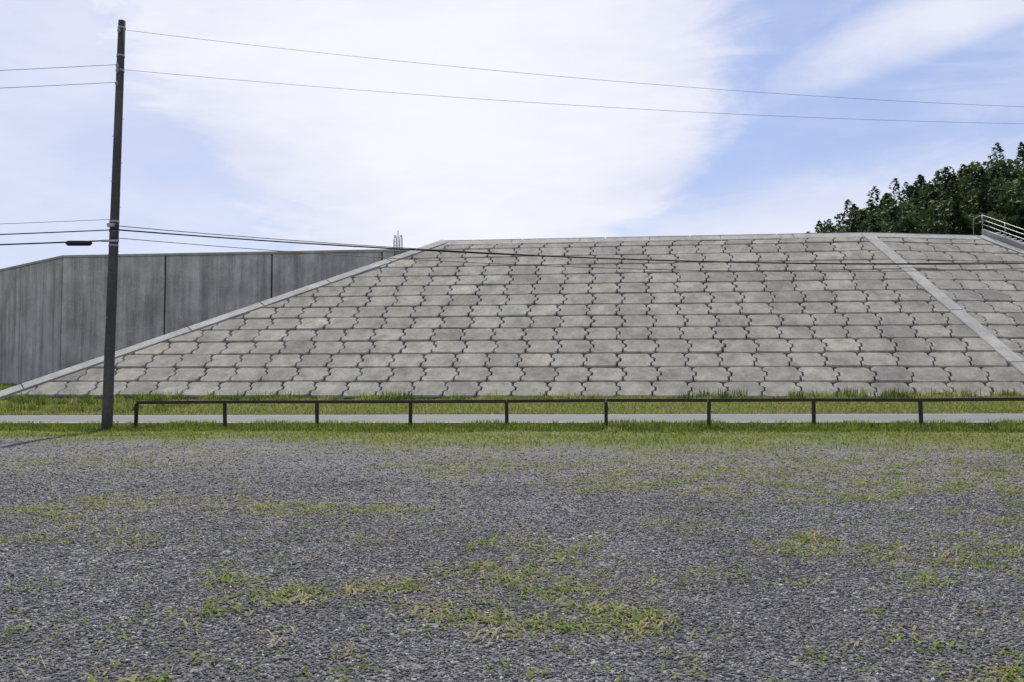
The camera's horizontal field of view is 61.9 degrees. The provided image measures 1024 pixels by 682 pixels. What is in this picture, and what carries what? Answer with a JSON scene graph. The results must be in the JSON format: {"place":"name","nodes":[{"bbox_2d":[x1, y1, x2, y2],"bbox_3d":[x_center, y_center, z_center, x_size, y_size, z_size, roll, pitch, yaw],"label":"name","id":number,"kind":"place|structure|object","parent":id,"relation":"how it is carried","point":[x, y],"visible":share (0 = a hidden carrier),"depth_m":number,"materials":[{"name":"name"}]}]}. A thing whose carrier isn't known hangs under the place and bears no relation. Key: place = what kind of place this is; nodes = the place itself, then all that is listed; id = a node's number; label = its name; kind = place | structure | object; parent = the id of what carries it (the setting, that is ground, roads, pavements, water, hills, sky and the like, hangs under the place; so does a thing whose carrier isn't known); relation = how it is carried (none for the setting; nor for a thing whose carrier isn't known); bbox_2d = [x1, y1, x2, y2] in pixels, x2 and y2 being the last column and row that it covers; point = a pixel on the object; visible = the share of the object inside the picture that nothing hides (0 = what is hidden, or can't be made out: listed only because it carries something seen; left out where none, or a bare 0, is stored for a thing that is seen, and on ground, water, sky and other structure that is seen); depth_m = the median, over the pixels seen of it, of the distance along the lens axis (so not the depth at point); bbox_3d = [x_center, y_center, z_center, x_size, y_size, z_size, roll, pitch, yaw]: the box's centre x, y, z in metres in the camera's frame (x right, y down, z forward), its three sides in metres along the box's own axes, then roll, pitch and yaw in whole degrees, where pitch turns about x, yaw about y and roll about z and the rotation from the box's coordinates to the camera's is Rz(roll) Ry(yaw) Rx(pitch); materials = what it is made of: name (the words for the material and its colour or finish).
{"place":"outdoors","nodes":[
{"label":"outdoors","id":0,"kind":"place"},
{"bbox_2d":[0,252,403,384],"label":"concrete retaining wall","id":1,"kind":"structure","parent":0,"point":[52,316],"depth_m":67.95,"materials":[{"name":"grey concrete"}]},
{"bbox_2d":[0,255,62,270],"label":"wall return coping","id":2,"kind":"object","parent":1,"relation":"on","point":[34,262],"depth_m":72.61,"materials":[{"name":"concrete"}]},
{"bbox_2d":[164,253,382,334],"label":"wall joints","id":3,"kind":"object","parent":1,"relation":"attached to","point":[271,284],"depth_m":67.60,"materials":[{"name":"grey concrete"}]},
{"bbox_2d":[63,247,494,257],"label":"wall coping","id":4,"kind":"object","parent":1,"relation":"on","point":[239,253],"depth_m":66.94,"materials":[{"name":"concrete"}]},
{"bbox_2d":[0,401,1023,681],"bbox_3d":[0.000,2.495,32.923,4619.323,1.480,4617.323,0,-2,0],"label":"ground","id":5,"kind":"structure","parent":0,"point":[346,457],"depth_m":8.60,"materials":[{"name":"grey gravel"}]},
{"bbox_2d":[101,19,125,429],"bbox_3d":[-13.265,-3.667,28.384,0.601,14.205,0.638,0,-2,0],"label":"utility pole","id":6,"kind":"object","parent":5,"relation":"on","point":[109,366],"visible":0.98,"depth_m":28.25,"materials":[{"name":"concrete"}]},
{"bbox_2d":[0,29,1023,271],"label":"overhead power lines","id":7,"kind":"object","parent":6,"relation":"attached to","point":[80,243],"visible":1,"depth_m":30.39,"materials":[{"name":"grey metal"}]},
{"bbox_2d":[0,229,1023,400],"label":"concrete block embankment","id":8,"kind":"structure","parent":5,"relation":"on","point":[440,328],"depth_m":52.61,"materials":[{"name":"grey concrete"}]},
{"bbox_2d":[393,234,402,255],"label":"access ladder handrail","id":9,"kind":"object","parent":8,"relation":"on","point":[396,245],"visible":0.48,"depth_m":65.38,"materials":[{"name":"metal"}]},
{"bbox_2d":[973,215,1023,238],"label":"stair handrail","id":10,"kind":"object","parent":8,"relation":"on","point":[998,225],"visible":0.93,"depth_m":63.11,"materials":[{"name":"metal"}]},
{"bbox_2d":[0,438,1023,681],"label":"weed patches","id":11,"kind":"object","parent":5,"relation":"on","point":[644,619],"visible":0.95,"depth_m":7.79,"materials":[{"name":"green plant"}]},
{"bbox_2d":[134,397,1023,426],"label":"roadside fence","id":12,"kind":"object","parent":5,"relation":"on","point":[813,401],"visible":0.82,"depth_m":27.04,"materials":[{"name":"brown metal"}]},
{"bbox_2d":[0,418,1023,458],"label":"roadside grass","id":13,"kind":"structure","parent":0,"point":[689,429],"depth_m":24.67,"materials":[{"name":"green plant"}]},
{"bbox_2d":[0,382,1023,414],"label":"embankment foot grass","id":14,"kind":"structure","parent":0,"point":[86,402],"depth_m":41.65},
{"bbox_2d":[0,414,1023,422],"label":"road","id":15,"kind":"structure","parent":0,"point":[731,418],"depth_m":33.70,"materials":[{"name":"grey asphalt"}]},
{"bbox_2d":[1,445,1022,681],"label":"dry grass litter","id":16,"kind":"object","parent":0,"point":[527,545],"visible":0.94,"depth_m":8.01,"materials":[{"name":"beige plant"}]},
{"bbox_2d":[0,0,1023,268],"label":"sky","id":17,"kind":"structure","parent":0,"point":[214,155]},
{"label":"hill","id":18,"kind":"structure","parent":0,"visible":0},
{"bbox_2d":[806,142,1023,241],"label":"hillside forest","id":19,"kind":"object","parent":18,"relation":"on","point":[953,203],"visible":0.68,"depth_m":130.13,"materials":[{"name":"green plant"}]}
]}

